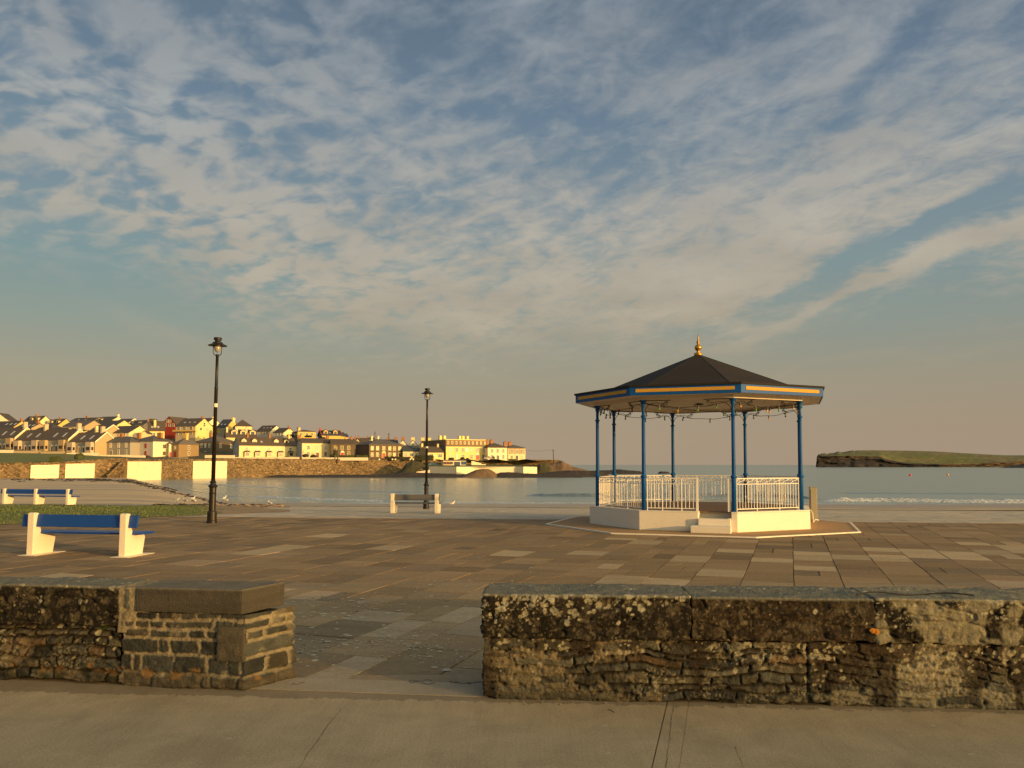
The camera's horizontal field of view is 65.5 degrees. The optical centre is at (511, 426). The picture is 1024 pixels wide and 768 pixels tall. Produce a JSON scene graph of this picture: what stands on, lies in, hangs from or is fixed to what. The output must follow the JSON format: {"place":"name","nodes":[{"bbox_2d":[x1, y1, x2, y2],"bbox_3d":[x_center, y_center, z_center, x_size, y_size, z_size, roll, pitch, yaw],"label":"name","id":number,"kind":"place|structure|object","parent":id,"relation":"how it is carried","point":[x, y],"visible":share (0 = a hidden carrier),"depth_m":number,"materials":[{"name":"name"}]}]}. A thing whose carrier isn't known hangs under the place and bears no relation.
{"place":"outdoors","nodes":[
{"label":"outdoors","id":0,"kind":"place"},
{"bbox_2d":[0,504,289,523],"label":"grass bank","id":1,"kind":"structure","parent":0,"point":[232,509],"depth_m":34.76,"materials":[{"name":"plant"}]},
{"bbox_2d":[1,488,79,504],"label":"bench","id":2,"kind":"object","parent":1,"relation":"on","point":[37,498],"visible":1,"depth_m":42.69,"materials":[{"name":"paint"}]},
{"bbox_2d":[153,503,284,506],"bbox_3d":[-16.693,4.646,45.093,8.668,0.506,3.757,0,-3,0],"label":"shingle","id":3,"kind":"object","parent":1,"relation":"on","point":[256,505],"visible":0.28,"depth_m":45.55,"materials":[{"name":"gravel"}]},
{"bbox_2d":[0,438,528,462],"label":"hillside","id":4,"kind":"structure","parent":0,"point":[22,457],"depth_m":286.02,"materials":[{"name":"green plant"}]},
{"bbox_2d":[0,413,16,420],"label":"house","id":5,"kind":"structure","parent":4,"relation":"on","point":[5,417],"depth_m":455.62,"materials":[{"name":"white paint"}]},
{"bbox_2d":[0,418,23,427],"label":"house","id":6,"kind":"structure","parent":4,"relation":"on","point":[7,424],"depth_m":372.08,"materials":[{"name":"grey paint"}]},
{"bbox_2d":[0,421,29,448],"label":"terrace house","id":7,"kind":"structure","parent":4,"relation":"on","point":[8,436],"depth_m":336.24,"materials":[{"name":"grey paint"}]},
{"bbox_2d":[14,451,40,452],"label":"garden wall","id":8,"kind":"structure","parent":4,"relation":"on","point":[27,451],"depth_m":305.90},
{"bbox_2d":[17,420,43,429],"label":"house","id":9,"kind":"structure","parent":4,"relation":"on","point":[34,426],"depth_m":351.92,"materials":[{"name":"grey paint"}]},
{"bbox_2d":[24,414,49,423],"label":"house","id":10,"kind":"structure","parent":4,"relation":"on","point":[41,419],"depth_m":445.76,"materials":[{"name":"yellow paint"}]},
{"bbox_2d":[13,422,82,451],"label":"terrace house","id":11,"kind":"structure","parent":4,"relation":"on","point":[46,439],"depth_m":326.87,"materials":[{"name":"grey paint"}]},
{"bbox_2d":[35,424,62,429],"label":"house","id":12,"kind":"structure","parent":4,"relation":"on","point":[51,426],"depth_m":350.72,"materials":[{"name":"grey paint"}]},
{"bbox_2d":[41,451,64,453],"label":"garden wall","id":13,"kind":"structure","parent":4,"relation":"on","point":[53,452],"depth_m":304.88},
{"bbox_2d":[49,456,62,462],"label":"hedge","id":14,"kind":"object","parent":4,"relation":"on","point":[55,459],"visible":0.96,"depth_m":224.54,"materials":[{"name":"green plant"}]},
{"bbox_2d":[49,417,69,426],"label":"house","id":15,"kind":"structure","parent":4,"relation":"on","point":[60,422],"depth_m":441.55,"materials":[{"name":"beige paint"}]},
{"bbox_2d":[74,453,84,459],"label":"bush","id":16,"kind":"object","parent":4,"relation":"on","point":[77,456],"visible":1,"depth_m":235.13,"materials":[{"name":"green plant"}]},
{"bbox_2d":[62,420,100,429],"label":"house","id":17,"kind":"structure","parent":4,"relation":"on","point":[89,424],"depth_m":399.04,"materials":[{"name":"beige paint"}]},
{"bbox_2d":[66,453,98,455],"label":"garden wall","id":18,"kind":"structure","parent":4,"relation":"on","point":[94,454],"depth_m":303.86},
{"bbox_2d":[70,415,98,421],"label":"house","id":19,"kind":"structure","parent":4,"relation":"on","point":[86,418],"depth_m":470.68,"materials":[{"name":"grey paint"}]},
{"bbox_2d":[67,426,113,454],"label":"terrace house","id":20,"kind":"structure","parent":4,"relation":"on","point":[87,442],"depth_m":318.70,"materials":[{"name":"grey paint"}]},
{"bbox_2d":[89,424,118,436],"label":"house","id":21,"kind":"structure","parent":4,"relation":"on","point":[110,429],"depth_m":353.75,"materials":[{"name":"grey paint"}]},
{"bbox_2d":[96,414,121,421],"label":"house","id":22,"kind":"structure","parent":4,"relation":"on","point":[117,417],"depth_m":455.45,"materials":[{"name":"beige paint"}]},
{"bbox_2d":[98,420,131,426],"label":"house","id":23,"kind":"structure","parent":4,"relation":"on","point":[116,423],"depth_m":418.37,"materials":[{"name":"beige paint"}]},
{"bbox_2d":[106,433,141,454],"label":"house","id":24,"kind":"structure","parent":4,"relation":"on","point":[121,444],"depth_m":318.63,"materials":[{"name":"grey paint"}]},
{"bbox_2d":[113,426,146,437],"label":"house","id":25,"kind":"structure","parent":4,"relation":"on","point":[132,431],"depth_m":353.96,"materials":[{"name":"white paint"}]},
{"bbox_2d":[121,455,145,457],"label":"garden wall","id":26,"kind":"structure","parent":4,"relation":"on","point":[141,456],"depth_m":299.81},
{"bbox_2d":[130,420,151,429],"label":"house","id":27,"kind":"structure","parent":4,"relation":"on","point":[143,423],"depth_m":424.05,"materials":[{"name":"grey paint"}]},
{"bbox_2d":[141,430,151,437],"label":"house","id":28,"kind":"structure","parent":4,"relation":"on","point":[145,433],"depth_m":348.52,"materials":[{"name":"beige paint"}]},
{"bbox_2d":[147,418,164,437],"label":"house","id":29,"kind":"structure","parent":4,"relation":"on","point":[154,427],"depth_m":365.29,"materials":[{"name":"yellow paint"}]},
{"bbox_2d":[139,432,175,456],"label":"house","id":30,"kind":"structure","parent":4,"relation":"on","point":[154,446],"depth_m":319.95,"materials":[{"name":"paint"}]},
{"bbox_2d":[168,442,171,456],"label":"annex","id":31,"kind":"object","parent":4,"relation":"on","point":[169,449],"visible":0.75,"depth_m":322.25,"materials":[{"name":"white paint"}]},
{"bbox_2d":[164,416,184,438],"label":"house","id":32,"kind":"structure","parent":4,"relation":"on","point":[171,423],"depth_m":424.13,"materials":[{"name":"red paint"}]},
{"bbox_2d":[172,433,199,456],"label":"stone house","id":33,"kind":"structure","parent":4,"relation":"on","point":[185,446],"depth_m":324.59,"materials":[{"name":"paint"}]},
{"bbox_2d":[172,417,212,441],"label":"house","id":34,"kind":"structure","parent":4,"relation":"on","point":[197,429],"depth_m":391.63,"materials":[{"name":"beige paint"}]},
{"bbox_2d":[205,416,219,425],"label":"house","id":35,"kind":"structure","parent":4,"relation":"on","point":[210,420],"depth_m":451.96,"materials":[{"name":"yellow paint"}]},
{"bbox_2d":[195,432,233,451],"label":"stone house","id":36,"kind":"structure","parent":4,"relation":"on","point":[222,444],"depth_m":355.61,"materials":[{"name":"paint"}]},
{"bbox_2d":[205,455,234,457],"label":"garden wall","id":37,"kind":"structure","parent":4,"relation":"on","point":[221,456],"depth_m":317.80,"materials":[{"name":"paint"}]},
{"bbox_2d":[217,417,236,437],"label":"house","id":38,"kind":"structure","parent":4,"relation":"on","point":[223,424],"depth_m":430.38,"materials":[{"name":"yellow paint"}]},
{"bbox_2d":[224,427,256,440],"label":"dormer terrace","id":39,"kind":"structure","parent":4,"relation":"on","point":[230,434],"depth_m":370.26,"materials":[{"name":"yellow paint"}]},
{"bbox_2d":[232,418,252,429],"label":"house","id":40,"kind":"structure","parent":4,"relation":"on","point":[241,424],"depth_m":413.38,"materials":[{"name":"beige paint"}]},
{"bbox_2d":[233,432,296,456],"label":"white terrace","id":41,"kind":"structure","parent":4,"relation":"on","point":[248,446],"depth_m":340.59,"materials":[{"name":"beige paint"}]},
{"bbox_2d":[235,457,298,458],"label":"garden wall","id":42,"kind":"structure","parent":4,"relation":"on","point":[270,457],"depth_m":321.78,"materials":[{"name":"paint"}]},
{"bbox_2d":[256,425,278,436],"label":"house","id":43,"kind":"structure","parent":4,"relation":"on","point":[263,431],"depth_m":439.47,"materials":[{"name":"grey paint"}]},
{"bbox_2d":[273,426,293,437],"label":"house","id":44,"kind":"structure","parent":4,"relation":"on","point":[281,432],"depth_m":430.20,"materials":[{"name":"yellow paint"}]},
{"bbox_2d":[291,427,315,442],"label":"bungalow","id":45,"kind":"object","parent":4,"relation":"on","point":[302,433],"visible":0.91,"depth_m":408.12,"materials":[{"name":"paint"}]},
{"bbox_2d":[296,434,329,457],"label":"house","id":46,"kind":"structure","parent":4,"relation":"on","point":[318,447],"depth_m":341.55,"materials":[{"name":"beige paint"}]},
{"bbox_2d":[317,428,342,438],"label":"house","id":47,"kind":"structure","parent":4,"relation":"on","point":[334,434],"depth_m":383.55,"materials":[{"name":"paint"}]},
{"bbox_2d":[302,457,367,460],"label":"garden wall","id":48,"kind":"structure","parent":4,"relation":"on","point":[353,458],"depth_m":325.75,"materials":[{"name":"paint"}]},
{"bbox_2d":[329,436,354,456],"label":"house","id":49,"kind":"structure","parent":4,"relation":"on","point":[346,446],"depth_m":340.32,"materials":[{"name":"brown paint"}]},
{"bbox_2d":[356,435,368,444],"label":"house","id":50,"kind":"structure","parent":4,"relation":"on","point":[361,440],"depth_m":378.88,"materials":[{"name":"grey paint"}]},
{"bbox_2d":[356,435,402,458],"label":"villa","id":51,"kind":"object","parent":4,"relation":"on","point":[377,448],"visible":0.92,"depth_m":346.91,"materials":[{"name":"brown paint"}]},
{"bbox_2d":[383,437,397,442],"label":"house","id":52,"kind":"structure","parent":4,"relation":"on","point":[395,440],"depth_m":384.75,"materials":[{"name":"white paint"}]},
{"bbox_2d":[402,446,419,458],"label":"cottage","id":53,"kind":"structure","parent":4,"relation":"on","point":[411,451],"depth_m":349.21,"materials":[{"name":"beige paint"}]},
{"bbox_2d":[408,437,417,445],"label":"gabled house","id":54,"kind":"structure","parent":4,"relation":"on","point":[413,443],"depth_m":376.45,"materials":[{"name":"white paint"}]},
{"bbox_2d":[414,455,433,459],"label":"hedge","id":55,"kind":"object","parent":4,"relation":"on","point":[422,457],"visible":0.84,"depth_m":336.47,"materials":[{"name":"green plant"}]},
{"bbox_2d":[419,443,443,460],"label":"bungalow","id":56,"kind":"object","parent":4,"relation":"on","point":[437,452],"visible":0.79,"depth_m":347.48,"materials":[{"name":"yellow paint"}]},
{"bbox_2d":[423,436,486,460],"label":"hotel","id":57,"kind":"structure","parent":4,"relation":"on","point":[461,446],"depth_m":354.56,"materials":[{"name":"paint"}]},
{"bbox_2d":[422,460,559,469],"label":"retaining wall","id":58,"kind":"structure","parent":4,"relation":"on","point":[527,462],"depth_m":353.62,"materials":[{"name":"stone"}]},
{"bbox_2d":[484,439,507,460],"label":"house","id":59,"kind":"structure","parent":4,"relation":"on","point":[496,451],"depth_m":356.25,"materials":[{"name":"white paint"}]},
{"bbox_2d":[503,441,524,460],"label":"house","id":60,"kind":"structure","parent":4,"relation":"on","point":[515,452],"depth_m":359.52,"materials":[{"name":"beige paint"}]},
{"bbox_2d":[428,464,536,466],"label":"lawn","id":61,"kind":"structure","parent":0,"point":[486,465],"depth_m":331.61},
{"bbox_2d":[429,466,456,473],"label":"white sea wall","id":62,"kind":"structure","parent":61,"relation":"on","point":[446,470],"depth_m":313.25,"materials":[{"name":"paint"}]},
{"bbox_2d":[441,460,465,464],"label":"kiosk","id":63,"kind":"object","parent":61,"relation":"on","point":[453,462],"visible":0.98,"depth_m":333.69,"materials":[{"name":"white paint"}]},
{"bbox_2d":[457,467,515,473],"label":"white sea wall","id":64,"kind":"structure","parent":61,"relation":"on","point":[463,470],"depth_m":318.12,"materials":[{"name":"paint"}]},
{"bbox_2d":[523,467,536,473],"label":"white sea wall","id":65,"kind":"structure","parent":61,"relation":"on","point":[531,470],"depth_m":319.36,"materials":[{"name":"paint"}]},
{"bbox_2d":[0,516,1023,678],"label":"plaza","id":66,"kind":"structure","parent":0,"point":[453,557],"depth_m":15.32,"materials":[{"name":"stone"}]},
{"bbox_2d":[18,512,153,557],"bbox_3d":[-9.017,2.251,16.853,2.668,0.890,0.900,0,-3,9],"label":"bench","id":67,"kind":"object","parent":66,"relation":"on","point":[41,542],"visible":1,"depth_m":16.70,"materials":[{"name":"paint"}]},
{"bbox_2d":[206,337,226,522],"bbox_3d":[-9.732,0.086,26.078,0.610,6.085,0.610,1,-3,0],"label":"street lamp","id":68,"kind":"object","parent":66,"relation":"on","point":[217,344],"visible":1,"depth_m":26.01,"materials":[{"name":"black metal"}]},
{"bbox_2d":[269,559,643,670],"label":"droppings","id":69,"kind":"object","parent":66,"relation":"on","point":[356,648],"visible":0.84,"depth_m":8.59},
{"bbox_2d":[545,516,860,537],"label":"kerb","id":70,"kind":"structure","parent":66,"relation":"on","point":[855,527],"depth_m":21.59,"materials":[{"name":"white paint"}]},
{"bbox_2d":[550,516,856,536],"bbox_3d":[6.029,3.108,25.530,9.072,0.036,9.072,1,-3,-26],"label":"apron","id":71,"kind":"object","parent":66,"relation":"on","point":[819,526],"visible":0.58,"depth_m":22.77,"materials":[{"name":"concrete"}]},
{"bbox_2d":[574,336,824,533],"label":"bandstand","id":72,"kind":"structure","parent":71,"relation":"on","point":[697,379],"depth_m":23.34,"materials":[{"name":"white paint"}]},
{"bbox_2d":[599,401,797,422],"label":"string lights","id":73,"kind":"object","parent":72,"relation":"hanging from","point":[716,404],"visible":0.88,"depth_m":23.77,"materials":[{"name":"black metal"}]},
{"bbox_2d":[809,487,817,521],"bbox_3d":[9.961,2.561,26.330,0.242,1.165,0.248,-1,-3,11],"label":"electric cabinet","id":74,"kind":"object","parent":71,"relation":"on","point":[813,499],"visible":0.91,"depth_m":26.22,"materials":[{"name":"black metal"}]},
{"bbox_2d":[0,675,1023,767],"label":"pavement","id":75,"kind":"structure","parent":0,"point":[53,723],"depth_m":5.67,"materials":[{"name":"concrete"}]},
{"bbox_2d":[0,576,296,690],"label":"stone wall","id":76,"kind":"structure","parent":75,"relation":"on","point":[203,634],"depth_m":6.90,"materials":[{"name":"stone"}]},
{"bbox_2d":[250,678,487,696],"bbox_3d":[-1.226,2.237,6.829,2.116,0.035,0.397,0,-3,7],"label":"threshold","id":77,"kind":"object","parent":75,"relation":"on","point":[396,687],"visible":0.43,"depth_m":6.78,"materials":[{"name":"concrete"}]},
{"bbox_2d":[292,679,475,684],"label":"dry stalks","id":78,"kind":"object","parent":77,"relation":"on","point":[424,683],"visible":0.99,"depth_m":6.90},
{"bbox_2d":[298,707,742,767],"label":"pavement crack","id":79,"kind":"object","parent":75,"relation":"on","point":[665,767],"visible":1,"depth_m":5.35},
{"bbox_2d":[126,708,973,754],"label":"gum spots","id":80,"kind":"object","parent":75,"relation":"on","point":[713,731],"visible":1,"depth_m":5.80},
{"bbox_2d":[480,582,1023,709],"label":"stone wall","id":81,"kind":"structure","parent":75,"relation":"on","point":[830,646],"depth_m":6.34,"materials":[{"name":"stone"}]},
{"bbox_2d":[522,701,1005,712],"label":"gravel","id":82,"kind":"structure","parent":75,"relation":"on","point":[669,705],"depth_m":6.29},
{"bbox_2d":[0,504,1023,522],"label":"promenade","id":83,"kind":"structure","parent":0,"point":[921,516],"depth_m":33.10,"materials":[{"name":"concrete"}]},
{"bbox_2d":[390,493,441,512],"bbox_3d":[-4.107,3.265,34.000,2.146,0.860,0.675,0,-3,6],"label":"bench","id":84,"kind":"object","parent":83,"relation":"on","point":[394,497],"visible":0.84,"depth_m":33.79,"materials":[{"name":"paint"}]},
{"bbox_2d":[421,388,432,508],"bbox_3d":[-4.303,1.073,40.194,0.610,6.085,0.610,0,-3,0],"label":"street lamp","id":85,"kind":"object","parent":83,"relation":"on","point":[427,392],"visible":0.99,"depth_m":40.13,"materials":[{"name":"black metal"}]},
{"bbox_2d":[38,504,989,510],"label":"promenade kerb","id":86,"kind":"structure","parent":83,"relation":"on","point":[536,507],"depth_m":44.52,"materials":[{"name":"concrete"}]},
{"bbox_2d":[0,478,1023,510],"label":"beach","id":87,"kind":"structure","parent":0,"point":[88,492],"depth_m":91.78,"materials":[{"name":"sand"}]},
{"bbox_2d":[106,461,124,477],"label":"sea stairs","id":88,"kind":"structure","parent":87,"relation":"on","point":[118,471],"depth_m":233.91,"materials":[{"name":"stone"}]},
{"bbox_2d":[11,478,227,504],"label":"seaweed","id":89,"kind":"object","parent":87,"relation":"on","point":[124,481],"visible":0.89,"depth_m":168.01,"materials":[{"name":"plant"}]},
{"bbox_2d":[0,458,421,479],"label":"sea wall","id":90,"kind":"structure","parent":87,"relation":"on","point":[153,469],"depth_m":277.12,"materials":[{"name":"stone"}]},
{"bbox_2d":[0,0,1023,464],"label":"sky","id":91,"kind":"structure","parent":0,"point":[508,211],"materials":[{"name":"blue"}]},
{"bbox_2d":[139,465,1023,503],"bbox_3d":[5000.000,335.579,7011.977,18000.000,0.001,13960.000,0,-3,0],"label":"sea","id":92,"kind":"structure","parent":0,"point":[828,482],"depth_m":186.30,"materials":[{"name":"grey liquid"}]},
{"bbox_2d":[163,486,250,497],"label":"wave","id":93,"kind":"object","parent":92,"relation":"on","point":[205,492],"visible":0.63,"depth_m":139.23,"materials":[{"name":"liquid"}]},
{"bbox_2d":[190,483,457,493],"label":"wave","id":94,"kind":"object","parent":92,"relation":"on","point":[323,490],"visible":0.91,"depth_m":149.25,"materials":[{"name":"liquid"}]},
{"bbox_2d":[255,496,406,501],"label":"wave","id":95,"kind":"object","parent":92,"relation":"on","point":[327,499],"visible":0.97,"depth_m":109.92,"materials":[{"name":"liquid"}]},
{"bbox_2d":[395,461,424,473],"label":"bank rocks","id":96,"kind":"object","parent":92,"relation":"in","point":[412,466],"visible":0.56,"depth_m":321.90,"materials":[{"name":"stone"}]},
{"bbox_2d":[263,472,582,477],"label":"shore rocks","id":97,"kind":"object","parent":92,"relation":"in","point":[422,475],"visible":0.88,"depth_m":299.85,"materials":[{"name":"stone"}]},
{"bbox_2d":[462,469,496,477],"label":"rock mound","id":98,"kind":"object","parent":92,"relation":"in","point":[483,473],"visible":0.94,"depth_m":298.63,"materials":[{"name":"stone"}]},
{"bbox_2d":[498,472,524,476],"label":"rock outcrop","id":99,"kind":"object","parent":92,"relation":"in","point":[505,473],"visible":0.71,"depth_m":301.50,"materials":[{"name":"stone"}]},
{"bbox_2d":[537,461,588,471],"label":"headland","id":100,"kind":"structure","parent":92,"relation":"in","point":[560,466],"depth_m":332.78,"materials":[{"name":"stone"}]},
{"bbox_2d":[537,463,551,473],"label":"point scrub","id":101,"kind":"object","parent":100,"relation":"on","point":[542,468],"visible":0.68,"depth_m":327.30,"materials":[{"name":"plant"}]},
{"bbox_2d":[543,470,608,476],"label":"point rocks","id":102,"kind":"object","parent":92,"relation":"in","point":[582,473],"visible":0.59,"depth_m":318.02,"materials":[{"name":"stone"}]},
{"bbox_2d":[595,469,641,473],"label":"reef","id":103,"kind":"object","parent":92,"relation":"in","point":[619,471],"visible":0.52,"depth_m":414.01},
{"bbox_2d":[523,492,826,499],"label":"wave","id":104,"kind":"object","parent":92,"relation":"on","point":[594,494],"visible":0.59,"depth_m":123.77,"materials":[{"name":"liquid"}]},
{"bbox_2d":[360,502,1007,504],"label":"wave","id":105,"kind":"object","parent":92,"relation":"on","point":[574,503],"visible":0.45,"depth_m":99.91,"materials":[{"name":"liquid"}]},
{"bbox_2d":[816,450,1023,466],"bbox_3d":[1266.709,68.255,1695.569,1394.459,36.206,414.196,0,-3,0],"label":"headland","id":106,"kind":"structure","parent":92,"relation":"in","point":[872,458],"depth_m":1526.30,"materials":[{"name":"plant"}]},
{"bbox_2d":[821,497,1023,502],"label":"wave","id":107,"kind":"object","parent":92,"relation":"on","point":[845,499],"visible":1,"depth_m":104.43,"materials":[{"name":"liquid"}]},
{"bbox_2d":[834,492,1023,494],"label":"wave","id":108,"kind":"object","parent":92,"relation":"on","point":[926,493],"visible":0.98,"depth_m":133.57,"materials":[{"name":"liquid"}]},
{"bbox_2d":[1001,464,1023,467],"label":"headland reef","id":109,"kind":"object","parent":92,"relation":"in","point":[1019,466],"visible":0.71,"depth_m":1142.17},
{"bbox_2d":[652,535,888,766],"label":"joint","id":110,"kind":"object","parent":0,"point":[741,582],"depth_m":14.44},
{"bbox_2d":[856,591,973,595],"bbox_3d":[3.211,1.342,6.389,0.905,0.034,0.117,0,-3,4],"label":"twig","id":111,"kind":"object","parent":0,"point":[915,594],"visible":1,"depth_m":6.41,"materials":[{"name":"wood"}]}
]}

